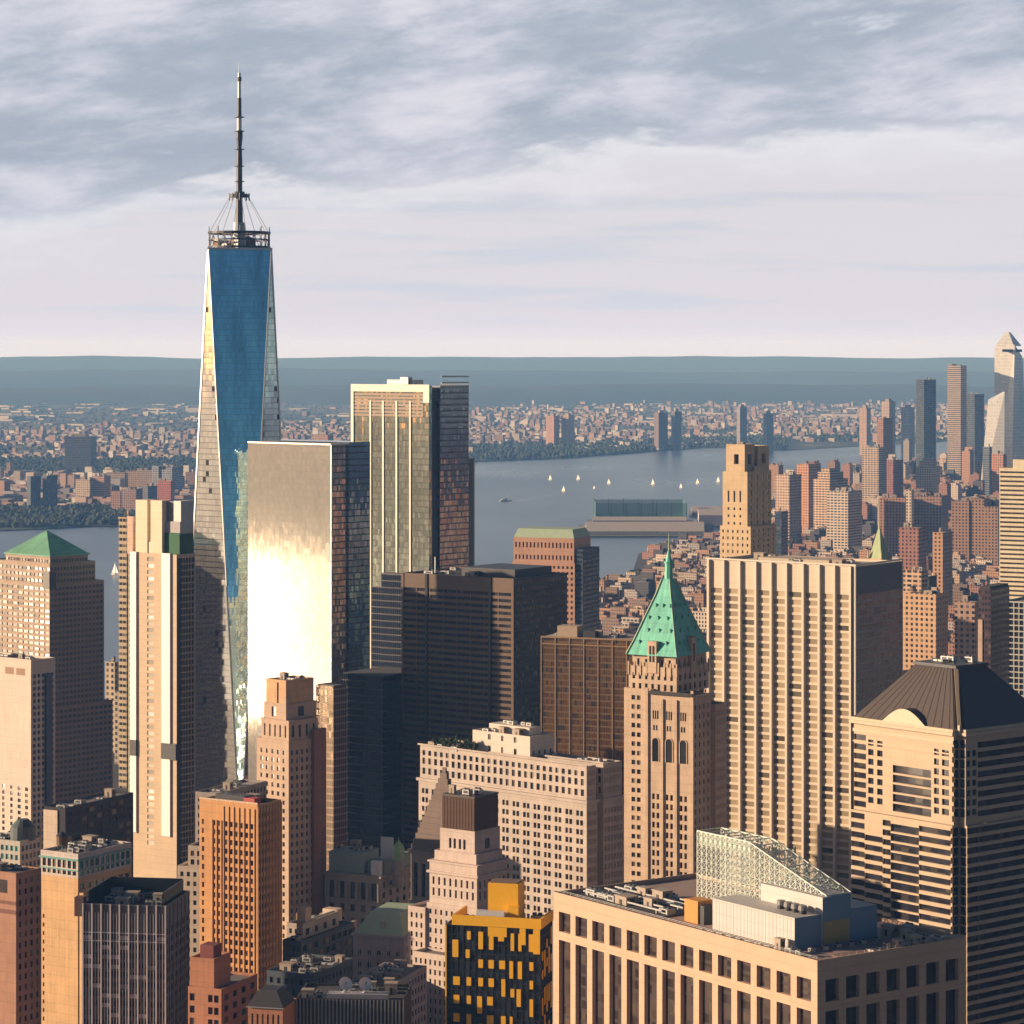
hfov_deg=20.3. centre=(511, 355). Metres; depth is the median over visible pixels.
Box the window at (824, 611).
[822,609,832,614]
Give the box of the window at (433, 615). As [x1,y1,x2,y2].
[431,613,442,616]
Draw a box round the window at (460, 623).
[458,621,469,624]
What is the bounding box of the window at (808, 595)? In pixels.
[806,593,816,597]
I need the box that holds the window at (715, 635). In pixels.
[711,633,721,637]
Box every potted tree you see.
[437,737,444,743]
[441,738,448,746]
[446,738,451,746]
[452,735,458,746]
[461,739,468,748]
[465,738,471,749]
[470,741,478,749]
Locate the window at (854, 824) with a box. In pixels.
[852,821,864,828]
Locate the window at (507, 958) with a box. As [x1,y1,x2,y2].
[505,956,509,963]
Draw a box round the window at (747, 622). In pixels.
[743,620,753,624]
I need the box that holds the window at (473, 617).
[472,616,483,619]
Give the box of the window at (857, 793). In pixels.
[855,791,865,797]
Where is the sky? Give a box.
[0,0,1023,358]
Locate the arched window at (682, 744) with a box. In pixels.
[679,739,686,763]
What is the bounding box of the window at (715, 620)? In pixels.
[711,618,721,622]
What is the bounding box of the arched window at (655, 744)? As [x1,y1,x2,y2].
[651,737,659,761]
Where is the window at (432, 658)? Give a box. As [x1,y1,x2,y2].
[431,657,442,660]
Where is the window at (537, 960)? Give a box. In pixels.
[535,958,539,965]
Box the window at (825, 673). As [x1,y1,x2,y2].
[822,670,832,675]
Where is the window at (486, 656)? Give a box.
[485,655,497,658]
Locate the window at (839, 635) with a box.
[837,633,848,638]
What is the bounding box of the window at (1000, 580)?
[1000,580,1023,582]
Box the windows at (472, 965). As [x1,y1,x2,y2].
[447,963,548,1023]
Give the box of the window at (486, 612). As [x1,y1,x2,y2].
[485,611,497,613]
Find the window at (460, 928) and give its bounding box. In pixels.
[458,926,462,933]
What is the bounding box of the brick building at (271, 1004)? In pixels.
[246,985,295,1023]
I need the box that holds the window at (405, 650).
[404,649,415,652]
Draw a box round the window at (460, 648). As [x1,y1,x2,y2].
[458,646,469,649]
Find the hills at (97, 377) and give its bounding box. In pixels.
[0,367,1023,387]
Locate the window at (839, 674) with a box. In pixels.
[837,672,848,676]
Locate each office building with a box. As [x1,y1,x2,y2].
[0,818,40,867]
[43,788,132,876]
[65,433,96,468]
[74,876,189,1023]
[105,656,118,752]
[152,463,182,488]
[195,779,266,841]
[267,953,352,997]
[283,906,353,960]
[296,977,411,1023]
[416,719,623,1023]
[554,827,965,1023]
[774,507,787,554]
[928,570,936,589]
[1009,597,1023,697]
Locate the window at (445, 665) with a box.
[444,664,455,667]
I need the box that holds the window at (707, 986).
[703,981,711,1023]
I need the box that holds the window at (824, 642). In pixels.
[822,640,832,644]
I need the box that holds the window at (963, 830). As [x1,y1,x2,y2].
[961,828,965,836]
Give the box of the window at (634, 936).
[630,931,638,951]
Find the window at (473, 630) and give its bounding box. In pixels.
[472,629,483,631]
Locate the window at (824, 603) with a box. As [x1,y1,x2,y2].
[822,601,832,606]
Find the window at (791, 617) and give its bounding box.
[789,615,800,619]
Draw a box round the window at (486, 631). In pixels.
[485,629,497,632]
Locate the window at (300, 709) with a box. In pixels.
[298,706,302,715]
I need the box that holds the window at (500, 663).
[499,662,510,665]
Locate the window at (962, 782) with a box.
[960,779,964,787]
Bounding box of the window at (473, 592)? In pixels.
[472,591,483,594]
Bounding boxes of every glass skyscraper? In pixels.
[194,62,280,790]
[248,439,369,779]
[351,376,474,667]
[981,392,1004,479]
[994,332,1023,466]
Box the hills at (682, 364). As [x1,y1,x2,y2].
[0,356,1023,372]
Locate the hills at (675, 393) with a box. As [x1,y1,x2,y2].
[0,383,993,404]
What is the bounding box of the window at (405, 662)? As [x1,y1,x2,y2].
[404,661,415,664]
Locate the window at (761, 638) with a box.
[759,636,768,640]
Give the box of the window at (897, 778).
[894,775,930,786]
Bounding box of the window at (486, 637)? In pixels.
[485,636,497,639]
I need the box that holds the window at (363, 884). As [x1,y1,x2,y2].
[362,883,364,899]
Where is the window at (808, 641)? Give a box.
[806,639,816,643]
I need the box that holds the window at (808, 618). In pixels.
[806,616,816,620]
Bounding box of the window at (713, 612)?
[711,610,721,615]
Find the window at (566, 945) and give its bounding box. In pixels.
[563,941,569,1023]
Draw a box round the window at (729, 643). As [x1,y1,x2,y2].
[727,641,737,646]
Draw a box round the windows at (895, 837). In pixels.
[852,829,1023,1023]
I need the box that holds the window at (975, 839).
[967,837,977,843]
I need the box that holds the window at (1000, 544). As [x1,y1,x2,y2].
[1000,544,1023,545]
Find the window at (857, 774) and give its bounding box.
[855,772,865,778]
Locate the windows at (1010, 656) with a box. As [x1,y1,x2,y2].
[1009,655,1022,696]
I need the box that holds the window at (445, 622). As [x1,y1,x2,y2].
[444,620,455,623]
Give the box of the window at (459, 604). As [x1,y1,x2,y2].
[458,603,469,605]
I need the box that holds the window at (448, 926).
[447,925,450,932]
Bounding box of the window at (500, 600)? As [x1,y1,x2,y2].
[499,599,510,602]
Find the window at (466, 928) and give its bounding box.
[464,926,468,933]
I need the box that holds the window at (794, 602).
[789,599,800,604]
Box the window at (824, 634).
[822,632,832,637]
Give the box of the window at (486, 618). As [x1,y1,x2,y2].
[485,617,497,620]
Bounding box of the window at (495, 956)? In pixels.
[494,955,497,962]
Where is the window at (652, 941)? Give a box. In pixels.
[648,936,656,956]
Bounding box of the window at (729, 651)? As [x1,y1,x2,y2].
[727,649,737,653]
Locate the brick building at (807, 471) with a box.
[797,461,819,533]
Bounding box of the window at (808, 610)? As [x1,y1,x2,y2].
[806,608,816,613]
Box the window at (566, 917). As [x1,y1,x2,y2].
[563,913,569,932]
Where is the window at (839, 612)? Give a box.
[837,610,848,614]
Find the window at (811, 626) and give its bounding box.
[806,623,816,628]
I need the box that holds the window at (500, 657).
[499,656,510,659]
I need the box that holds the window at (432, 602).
[431,601,442,604]
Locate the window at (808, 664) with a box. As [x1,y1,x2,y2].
[806,662,816,666]
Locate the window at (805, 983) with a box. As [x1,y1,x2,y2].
[801,977,810,999]
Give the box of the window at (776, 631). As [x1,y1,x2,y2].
[774,629,784,634]
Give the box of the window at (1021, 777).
[978,775,1023,786]
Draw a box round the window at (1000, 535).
[1000,535,1023,536]
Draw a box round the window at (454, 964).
[452,962,456,969]
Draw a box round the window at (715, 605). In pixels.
[711,603,721,607]
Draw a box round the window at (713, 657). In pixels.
[711,655,721,660]
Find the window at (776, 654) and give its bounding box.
[774,652,784,656]
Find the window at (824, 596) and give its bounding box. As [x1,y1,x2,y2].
[822,594,832,598]
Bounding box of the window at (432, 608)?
[431,607,442,610]
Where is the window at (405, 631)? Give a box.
[404,630,415,633]
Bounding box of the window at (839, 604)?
[837,602,848,607]
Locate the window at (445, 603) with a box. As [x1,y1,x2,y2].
[444,602,455,605]
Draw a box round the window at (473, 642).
[472,641,483,644]
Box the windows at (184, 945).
[84,945,184,1023]
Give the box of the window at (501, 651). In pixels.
[499,649,510,652]
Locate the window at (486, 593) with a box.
[485,592,497,595]
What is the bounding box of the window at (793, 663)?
[789,660,800,665]
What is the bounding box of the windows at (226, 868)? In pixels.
[203,864,252,972]
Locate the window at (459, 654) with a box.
[458,653,469,656]
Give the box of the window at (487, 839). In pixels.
[485,838,488,847]
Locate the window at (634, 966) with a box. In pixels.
[630,960,638,1023]
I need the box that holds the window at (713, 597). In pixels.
[711,595,721,599]
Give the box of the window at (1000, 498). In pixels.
[1000,498,1023,500]
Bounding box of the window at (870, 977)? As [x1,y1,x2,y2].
[866,972,875,993]
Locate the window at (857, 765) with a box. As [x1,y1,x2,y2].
[855,762,865,768]
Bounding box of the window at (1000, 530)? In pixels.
[1000,530,1023,532]
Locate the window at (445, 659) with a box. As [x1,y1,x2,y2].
[444,658,455,661]
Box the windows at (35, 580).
[0,578,48,656]
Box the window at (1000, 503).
[1000,503,1023,504]
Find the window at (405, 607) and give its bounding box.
[404,606,415,608]
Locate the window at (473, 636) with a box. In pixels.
[472,635,483,638]
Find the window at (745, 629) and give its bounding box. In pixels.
[743,627,753,632]
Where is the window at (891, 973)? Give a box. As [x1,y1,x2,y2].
[887,968,895,989]
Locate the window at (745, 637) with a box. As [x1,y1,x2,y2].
[743,635,753,639]
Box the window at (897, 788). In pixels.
[894,784,930,796]
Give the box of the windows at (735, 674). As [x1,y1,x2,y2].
[711,671,848,891]
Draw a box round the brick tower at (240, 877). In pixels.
[199,792,281,990]
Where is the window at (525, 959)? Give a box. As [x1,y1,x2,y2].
[523,957,527,964]
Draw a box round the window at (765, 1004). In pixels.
[760,997,770,1023]
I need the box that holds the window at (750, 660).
[743,657,753,662]
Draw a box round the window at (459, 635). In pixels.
[458,634,469,637]
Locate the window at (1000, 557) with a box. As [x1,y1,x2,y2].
[1000,557,1023,559]
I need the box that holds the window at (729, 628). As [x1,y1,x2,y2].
[727,626,737,631]
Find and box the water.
[0,436,984,698]
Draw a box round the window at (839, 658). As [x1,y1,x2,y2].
[837,656,848,661]
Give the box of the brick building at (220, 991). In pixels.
[188,941,256,1023]
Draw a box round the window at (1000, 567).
[1000,567,1023,568]
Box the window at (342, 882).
[341,881,343,897]
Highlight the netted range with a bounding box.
[594,498,686,517]
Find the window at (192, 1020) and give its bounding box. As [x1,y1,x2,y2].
[190,1017,194,1023]
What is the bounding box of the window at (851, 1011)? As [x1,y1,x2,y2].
[846,1006,855,1023]
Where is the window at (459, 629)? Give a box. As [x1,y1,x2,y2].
[458,628,469,630]
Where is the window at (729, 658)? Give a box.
[727,656,737,661]
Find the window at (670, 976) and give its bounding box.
[666,970,674,1023]
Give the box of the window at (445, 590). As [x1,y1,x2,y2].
[444,589,455,592]
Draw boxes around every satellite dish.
[339,977,351,992]
[359,977,371,992]
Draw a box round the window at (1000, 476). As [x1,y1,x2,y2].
[1000,476,1023,477]
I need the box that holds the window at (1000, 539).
[1000,539,1023,541]
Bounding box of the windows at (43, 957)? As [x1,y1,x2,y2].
[43,957,43,1019]
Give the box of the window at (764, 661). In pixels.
[759,658,768,663]
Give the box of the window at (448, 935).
[447,934,450,941]
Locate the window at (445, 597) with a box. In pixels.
[444,596,455,598]
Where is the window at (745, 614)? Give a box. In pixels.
[743,612,753,616]
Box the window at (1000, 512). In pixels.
[1000,512,1023,514]
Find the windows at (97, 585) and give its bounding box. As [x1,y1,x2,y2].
[51,577,110,802]
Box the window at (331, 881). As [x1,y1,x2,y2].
[330,880,333,896]
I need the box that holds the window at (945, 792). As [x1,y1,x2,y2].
[943,789,948,795]
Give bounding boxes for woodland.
[0,402,987,578]
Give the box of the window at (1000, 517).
[1000,517,1023,518]
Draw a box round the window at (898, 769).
[894,765,930,777]
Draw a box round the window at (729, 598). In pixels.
[727,596,737,600]
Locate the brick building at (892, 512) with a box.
[878,494,905,555]
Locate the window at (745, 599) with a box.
[743,597,753,601]
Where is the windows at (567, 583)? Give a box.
[567,583,572,624]
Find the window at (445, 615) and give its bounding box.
[444,614,455,617]
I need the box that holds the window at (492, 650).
[485,648,497,651]
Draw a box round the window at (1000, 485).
[1000,485,1023,486]
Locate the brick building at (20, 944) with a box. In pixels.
[0,858,40,1023]
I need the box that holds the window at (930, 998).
[926,992,935,1023]
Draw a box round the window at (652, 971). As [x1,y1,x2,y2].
[648,965,656,1023]
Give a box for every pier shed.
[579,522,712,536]
[587,517,692,521]
[689,506,722,516]
[697,507,722,525]
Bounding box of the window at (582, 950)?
[579,945,586,1023]
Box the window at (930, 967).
[926,962,935,983]
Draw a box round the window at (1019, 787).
[978,784,1023,796]
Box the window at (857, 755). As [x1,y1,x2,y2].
[855,753,865,759]
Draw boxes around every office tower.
[0,531,112,802]
[401,557,566,850]
[541,624,634,882]
[706,552,902,893]
[849,654,1023,1023]
[877,416,892,458]
[916,377,935,465]
[947,364,966,479]
[967,392,983,473]
[978,583,1008,684]
[983,444,991,497]
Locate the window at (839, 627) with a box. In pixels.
[837,625,848,630]
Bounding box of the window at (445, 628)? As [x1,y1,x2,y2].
[444,627,455,630]
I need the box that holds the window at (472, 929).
[470,926,474,933]
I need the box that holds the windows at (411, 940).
[411,940,444,1023]
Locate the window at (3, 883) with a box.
[0,879,6,892]
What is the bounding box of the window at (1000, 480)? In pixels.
[1000,480,1023,482]
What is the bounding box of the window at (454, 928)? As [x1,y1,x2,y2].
[452,925,456,932]
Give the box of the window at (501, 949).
[499,946,503,953]
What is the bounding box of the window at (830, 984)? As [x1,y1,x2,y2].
[825,978,835,1000]
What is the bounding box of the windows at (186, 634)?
[181,634,192,862]
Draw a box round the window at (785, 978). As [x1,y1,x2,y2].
[780,971,790,993]
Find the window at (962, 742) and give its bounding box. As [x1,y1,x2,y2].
[960,740,964,748]
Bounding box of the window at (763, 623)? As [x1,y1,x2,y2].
[759,620,768,625]
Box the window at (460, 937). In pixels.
[458,935,462,942]
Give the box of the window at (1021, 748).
[978,746,1023,756]
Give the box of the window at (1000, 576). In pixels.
[1000,576,1023,577]
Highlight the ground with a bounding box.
[113,553,647,791]
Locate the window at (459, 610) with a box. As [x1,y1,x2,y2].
[458,609,469,612]
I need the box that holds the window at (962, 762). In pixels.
[960,760,964,767]
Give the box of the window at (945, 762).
[943,760,948,765]
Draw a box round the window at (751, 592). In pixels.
[743,589,753,594]
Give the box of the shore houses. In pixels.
[0,399,987,505]
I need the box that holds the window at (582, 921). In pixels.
[579,917,586,936]
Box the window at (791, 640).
[789,638,800,642]
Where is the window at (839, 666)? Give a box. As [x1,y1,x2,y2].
[837,664,848,669]
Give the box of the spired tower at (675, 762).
[624,534,726,881]
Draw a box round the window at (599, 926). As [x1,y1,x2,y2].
[596,922,603,941]
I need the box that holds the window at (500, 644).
[499,643,510,646]
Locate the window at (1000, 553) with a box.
[1000,553,1023,555]
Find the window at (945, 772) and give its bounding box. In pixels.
[943,769,948,775]
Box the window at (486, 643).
[485,642,497,645]
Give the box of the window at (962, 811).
[960,809,964,817]
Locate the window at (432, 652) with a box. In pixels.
[431,651,442,654]
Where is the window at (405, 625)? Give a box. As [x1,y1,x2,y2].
[404,624,415,627]
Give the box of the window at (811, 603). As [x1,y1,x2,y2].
[806,600,816,605]
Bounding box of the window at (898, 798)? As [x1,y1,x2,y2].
[894,794,930,806]
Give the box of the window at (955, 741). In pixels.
[954,740,957,747]
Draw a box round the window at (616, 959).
[613,955,620,1023]
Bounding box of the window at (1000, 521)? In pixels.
[1000,521,1023,523]
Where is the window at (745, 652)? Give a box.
[743,650,753,654]
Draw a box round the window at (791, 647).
[789,645,800,650]
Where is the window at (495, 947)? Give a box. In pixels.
[494,946,497,953]
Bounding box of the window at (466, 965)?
[464,963,468,970]
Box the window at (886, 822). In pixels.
[884,820,890,825]
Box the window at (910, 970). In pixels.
[906,965,915,986]
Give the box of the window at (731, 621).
[727,619,737,623]
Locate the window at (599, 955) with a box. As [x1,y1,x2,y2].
[596,950,603,1023]
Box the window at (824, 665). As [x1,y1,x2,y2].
[822,663,832,667]
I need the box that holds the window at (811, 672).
[806,669,816,674]
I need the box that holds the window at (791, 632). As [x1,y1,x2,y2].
[789,630,800,635]
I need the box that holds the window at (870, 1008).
[866,1003,875,1023]
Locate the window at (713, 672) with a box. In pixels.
[711,670,721,675]
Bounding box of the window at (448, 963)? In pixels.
[447,962,450,969]
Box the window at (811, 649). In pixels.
[806,646,816,651]
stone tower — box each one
[257,672,325,961]
[408,767,450,903]
[408,784,509,1023]
[720,442,775,557]
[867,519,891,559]
[906,488,913,526]
[916,458,939,492]
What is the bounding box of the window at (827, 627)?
[822,624,832,629]
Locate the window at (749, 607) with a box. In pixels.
[743,604,753,609]
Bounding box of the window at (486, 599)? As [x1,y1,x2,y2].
[485,598,497,601]
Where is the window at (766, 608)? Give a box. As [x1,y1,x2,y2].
[759,605,768,610]
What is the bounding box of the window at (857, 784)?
[855,781,865,787]
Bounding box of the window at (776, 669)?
[774,667,784,672]
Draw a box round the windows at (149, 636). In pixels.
[148,634,153,844]
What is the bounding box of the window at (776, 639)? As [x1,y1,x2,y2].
[774,637,784,641]
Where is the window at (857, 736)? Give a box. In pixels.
[855,734,865,740]
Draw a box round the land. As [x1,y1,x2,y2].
[0,404,986,529]
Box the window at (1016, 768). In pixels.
[978,765,1023,776]
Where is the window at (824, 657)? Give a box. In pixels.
[822,655,832,660]
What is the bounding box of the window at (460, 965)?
[458,962,462,969]
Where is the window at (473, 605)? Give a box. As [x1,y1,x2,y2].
[472,604,483,606]
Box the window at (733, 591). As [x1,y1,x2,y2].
[727,588,737,593]
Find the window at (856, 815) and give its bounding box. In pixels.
[852,812,864,818]
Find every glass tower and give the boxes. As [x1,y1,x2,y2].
[316,682,346,870]
[341,666,400,855]
[371,572,400,667]
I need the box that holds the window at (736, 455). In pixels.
[735,454,738,463]
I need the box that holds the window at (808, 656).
[806,654,816,659]
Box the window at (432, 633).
[431,632,442,635]
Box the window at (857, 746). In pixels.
[855,743,865,749]
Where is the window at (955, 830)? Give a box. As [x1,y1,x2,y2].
[953,828,957,835]
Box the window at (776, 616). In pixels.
[774,614,784,618]
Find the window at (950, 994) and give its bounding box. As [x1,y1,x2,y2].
[946,989,954,1023]
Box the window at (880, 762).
[878,760,882,765]
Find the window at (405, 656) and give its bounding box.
[404,655,415,658]
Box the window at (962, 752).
[960,750,964,758]
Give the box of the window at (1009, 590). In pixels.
[1009,590,1023,591]
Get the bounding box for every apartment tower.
[0,649,54,848]
[27,473,40,506]
[42,473,57,508]
[75,476,92,496]
[107,468,151,486]
[114,691,118,763]
[118,510,129,788]
[127,499,194,877]
[139,483,156,498]
[313,432,332,439]
[445,878,552,1023]
[546,414,558,444]
[561,413,574,443]
[654,410,667,449]
[671,409,680,450]
[737,404,746,443]
[763,411,773,452]
[775,472,801,543]
[813,468,847,528]
[827,487,861,550]
[859,406,870,454]
[862,444,886,501]
[881,399,894,453]
[901,405,914,456]
[999,458,1023,598]
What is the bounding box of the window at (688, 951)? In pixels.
[684,945,692,966]
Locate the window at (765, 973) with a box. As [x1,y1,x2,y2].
[760,966,770,988]
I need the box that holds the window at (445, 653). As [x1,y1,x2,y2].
[444,652,455,655]
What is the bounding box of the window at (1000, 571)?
[1000,571,1023,573]
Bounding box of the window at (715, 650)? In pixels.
[711,648,721,652]
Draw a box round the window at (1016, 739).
[978,736,1023,747]
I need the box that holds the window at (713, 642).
[711,640,721,645]
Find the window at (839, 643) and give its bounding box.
[837,641,848,645]
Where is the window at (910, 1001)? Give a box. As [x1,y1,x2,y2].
[906,996,915,1023]
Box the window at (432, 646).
[431,644,442,647]
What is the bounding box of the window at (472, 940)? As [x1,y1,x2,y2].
[470,936,474,943]
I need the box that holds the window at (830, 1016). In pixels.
[825,1010,835,1023]
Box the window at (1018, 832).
[979,829,1023,841]
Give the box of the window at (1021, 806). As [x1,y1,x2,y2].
[978,804,1023,815]
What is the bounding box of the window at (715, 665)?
[711,663,721,667]
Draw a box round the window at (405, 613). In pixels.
[404,612,415,614]
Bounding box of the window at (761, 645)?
[759,643,768,648]
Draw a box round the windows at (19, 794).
[3,791,42,846]
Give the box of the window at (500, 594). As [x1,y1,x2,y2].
[499,593,510,595]
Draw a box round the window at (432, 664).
[431,663,442,666]
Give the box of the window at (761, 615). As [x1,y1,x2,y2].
[759,613,768,617]
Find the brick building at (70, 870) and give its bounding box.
[39,831,131,1023]
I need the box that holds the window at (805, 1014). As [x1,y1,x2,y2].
[801,1008,810,1023]
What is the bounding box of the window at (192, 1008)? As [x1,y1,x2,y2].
[190,1005,194,1012]
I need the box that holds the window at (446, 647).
[444,645,455,648]
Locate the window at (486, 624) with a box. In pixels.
[485,623,497,626]
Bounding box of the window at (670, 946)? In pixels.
[666,941,674,961]
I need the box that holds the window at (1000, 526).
[1000,526,1023,527]
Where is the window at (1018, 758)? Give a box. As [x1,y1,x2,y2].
[978,756,1023,766]
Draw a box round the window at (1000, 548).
[1000,548,1023,550]
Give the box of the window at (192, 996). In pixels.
[190,993,194,999]
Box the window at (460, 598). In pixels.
[458,596,469,599]
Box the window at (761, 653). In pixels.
[759,651,768,655]
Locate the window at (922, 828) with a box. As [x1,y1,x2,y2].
[920,826,950,835]
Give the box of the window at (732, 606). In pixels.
[727,603,737,608]
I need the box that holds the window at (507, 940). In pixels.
[505,937,509,944]
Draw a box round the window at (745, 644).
[743,642,753,647]
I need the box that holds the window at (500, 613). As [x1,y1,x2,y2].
[499,611,510,614]
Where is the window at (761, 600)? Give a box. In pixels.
[759,598,768,602]
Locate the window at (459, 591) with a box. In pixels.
[458,590,469,593]
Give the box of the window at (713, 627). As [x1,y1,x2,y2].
[711,625,721,630]
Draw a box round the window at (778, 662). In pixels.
[774,659,784,664]
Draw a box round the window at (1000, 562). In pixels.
[1000,562,1023,564]
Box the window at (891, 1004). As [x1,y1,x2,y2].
[887,999,895,1023]
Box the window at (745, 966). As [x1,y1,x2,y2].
[741,961,750,982]
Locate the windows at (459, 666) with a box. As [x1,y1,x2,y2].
[404,665,510,849]
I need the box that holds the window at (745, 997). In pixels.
[741,991,750,1023]
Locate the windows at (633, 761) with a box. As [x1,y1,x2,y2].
[632,760,703,880]
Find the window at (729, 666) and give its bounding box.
[727,664,737,668]
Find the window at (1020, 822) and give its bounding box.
[979,820,1023,831]
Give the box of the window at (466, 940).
[464,935,468,942]
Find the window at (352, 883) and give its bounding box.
[351,882,354,898]
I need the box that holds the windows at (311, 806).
[283,806,311,937]
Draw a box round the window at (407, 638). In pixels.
[404,636,415,639]
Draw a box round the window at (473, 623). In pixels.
[472,622,483,625]
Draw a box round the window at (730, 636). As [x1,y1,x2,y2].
[727,634,737,638]
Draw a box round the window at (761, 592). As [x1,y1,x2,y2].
[759,590,768,595]
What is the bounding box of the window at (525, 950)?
[523,948,527,955]
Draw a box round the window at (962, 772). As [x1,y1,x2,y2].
[960,769,964,777]
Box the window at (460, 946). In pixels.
[458,944,462,951]
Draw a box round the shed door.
[699,904,711,924]
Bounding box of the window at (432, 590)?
[431,589,442,591]
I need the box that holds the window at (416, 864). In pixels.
[415,863,417,895]
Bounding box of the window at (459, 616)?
[458,615,469,618]
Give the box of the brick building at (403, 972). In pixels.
[351,959,426,1023]
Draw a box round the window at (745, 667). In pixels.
[743,665,753,669]
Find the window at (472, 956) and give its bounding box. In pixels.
[470,954,474,961]
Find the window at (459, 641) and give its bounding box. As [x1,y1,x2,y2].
[458,640,469,643]
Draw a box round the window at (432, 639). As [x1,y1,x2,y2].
[431,638,442,641]
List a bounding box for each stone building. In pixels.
[177,841,198,956]
[287,907,356,937]
[323,837,410,928]
[351,902,410,977]
[954,595,978,659]
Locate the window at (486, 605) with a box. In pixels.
[485,604,497,607]
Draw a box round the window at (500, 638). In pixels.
[499,637,510,640]
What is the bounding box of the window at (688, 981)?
[684,975,692,1023]
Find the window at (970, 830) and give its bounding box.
[967,827,977,833]
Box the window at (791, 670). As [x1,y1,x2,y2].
[789,668,800,673]
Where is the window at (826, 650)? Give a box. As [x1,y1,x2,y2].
[822,647,832,652]
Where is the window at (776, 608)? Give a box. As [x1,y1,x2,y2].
[774,606,784,611]
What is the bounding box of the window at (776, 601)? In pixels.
[774,599,784,603]
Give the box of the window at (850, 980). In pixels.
[846,975,855,996]
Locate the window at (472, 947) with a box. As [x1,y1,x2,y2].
[470,945,474,952]
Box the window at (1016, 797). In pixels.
[978,794,1023,805]
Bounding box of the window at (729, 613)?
[727,611,737,615]
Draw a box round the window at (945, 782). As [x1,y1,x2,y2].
[943,779,948,785]
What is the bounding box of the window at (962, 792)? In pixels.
[960,789,964,797]
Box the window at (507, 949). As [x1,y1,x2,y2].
[505,947,509,954]
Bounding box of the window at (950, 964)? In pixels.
[946,959,954,979]
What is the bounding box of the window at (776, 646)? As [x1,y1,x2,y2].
[774,644,784,649]
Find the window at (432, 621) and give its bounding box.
[431,620,442,622]
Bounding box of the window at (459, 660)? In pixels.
[458,659,469,662]
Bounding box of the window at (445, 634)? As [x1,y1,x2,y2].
[444,633,455,636]
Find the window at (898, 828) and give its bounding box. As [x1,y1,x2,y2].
[892,824,918,834]
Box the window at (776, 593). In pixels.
[774,591,784,595]
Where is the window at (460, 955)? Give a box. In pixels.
[458,953,462,960]
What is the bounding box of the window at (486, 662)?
[485,661,497,664]
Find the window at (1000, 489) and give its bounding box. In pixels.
[1000,489,1023,491]
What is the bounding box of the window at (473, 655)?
[472,654,483,657]
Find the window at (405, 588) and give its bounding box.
[404,587,415,590]
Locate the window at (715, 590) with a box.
[711,588,721,592]
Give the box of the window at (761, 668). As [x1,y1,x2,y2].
[759,666,768,671]
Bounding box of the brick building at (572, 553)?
[512,526,598,630]
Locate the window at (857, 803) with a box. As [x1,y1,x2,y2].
[855,800,865,806]
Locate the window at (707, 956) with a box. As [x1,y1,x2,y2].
[703,951,711,971]
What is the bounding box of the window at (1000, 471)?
[1000,471,1023,472]
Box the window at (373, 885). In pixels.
[372,883,375,900]
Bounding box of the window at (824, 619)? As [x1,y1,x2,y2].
[822,617,832,621]
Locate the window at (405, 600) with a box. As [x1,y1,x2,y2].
[404,599,415,602]
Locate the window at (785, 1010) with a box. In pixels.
[780,1003,790,1023]
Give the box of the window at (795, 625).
[789,622,800,627]
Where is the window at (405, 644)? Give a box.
[404,643,415,645]
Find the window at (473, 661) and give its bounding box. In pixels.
[472,660,483,663]
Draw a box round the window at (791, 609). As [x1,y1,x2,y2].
[789,607,800,612]
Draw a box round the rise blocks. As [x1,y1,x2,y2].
[599,438,998,691]
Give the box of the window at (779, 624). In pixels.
[774,621,784,626]
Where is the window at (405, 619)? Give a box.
[404,618,415,621]
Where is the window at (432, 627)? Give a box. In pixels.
[431,626,442,629]
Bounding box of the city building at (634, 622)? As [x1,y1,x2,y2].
[612,617,641,631]
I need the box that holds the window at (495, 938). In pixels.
[494,937,497,944]
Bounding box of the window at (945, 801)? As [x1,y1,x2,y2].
[943,799,948,804]
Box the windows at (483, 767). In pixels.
[423,765,600,917]
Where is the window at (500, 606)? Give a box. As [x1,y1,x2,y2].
[499,605,510,608]
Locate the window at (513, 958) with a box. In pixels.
[511,956,515,963]
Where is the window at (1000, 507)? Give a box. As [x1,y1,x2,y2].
[1000,507,1023,509]
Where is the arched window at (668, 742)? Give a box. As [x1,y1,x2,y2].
[665,738,672,762]
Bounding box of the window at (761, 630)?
[759,628,768,633]
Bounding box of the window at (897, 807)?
[894,804,930,816]
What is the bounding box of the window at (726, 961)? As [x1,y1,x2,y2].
[722,956,730,977]
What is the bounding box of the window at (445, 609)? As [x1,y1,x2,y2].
[444,608,455,611]
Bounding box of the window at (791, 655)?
[789,653,800,658]
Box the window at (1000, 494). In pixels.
[1000,494,1023,495]
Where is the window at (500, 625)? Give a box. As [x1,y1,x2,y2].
[499,624,510,627]
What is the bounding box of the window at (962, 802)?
[960,799,964,807]
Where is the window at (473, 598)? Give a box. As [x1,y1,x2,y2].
[472,597,483,600]
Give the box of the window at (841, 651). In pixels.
[837,648,848,653]
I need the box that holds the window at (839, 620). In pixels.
[837,618,848,622]
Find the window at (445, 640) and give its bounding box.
[444,639,455,642]
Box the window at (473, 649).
[472,647,483,650]
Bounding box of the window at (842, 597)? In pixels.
[837,594,848,599]
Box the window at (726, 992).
[722,986,730,1023]
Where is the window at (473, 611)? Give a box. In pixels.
[472,610,483,613]
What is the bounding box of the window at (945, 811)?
[943,809,948,814]
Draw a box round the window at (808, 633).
[806,631,816,636]
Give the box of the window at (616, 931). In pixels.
[613,926,620,946]
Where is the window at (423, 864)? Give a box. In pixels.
[423,864,424,896]
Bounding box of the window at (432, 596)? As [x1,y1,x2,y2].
[431,595,442,598]
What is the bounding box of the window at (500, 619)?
[499,618,510,621]
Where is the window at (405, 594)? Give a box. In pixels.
[404,593,415,596]
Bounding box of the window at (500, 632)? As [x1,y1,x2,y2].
[499,630,510,633]
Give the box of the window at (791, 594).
[789,592,800,596]

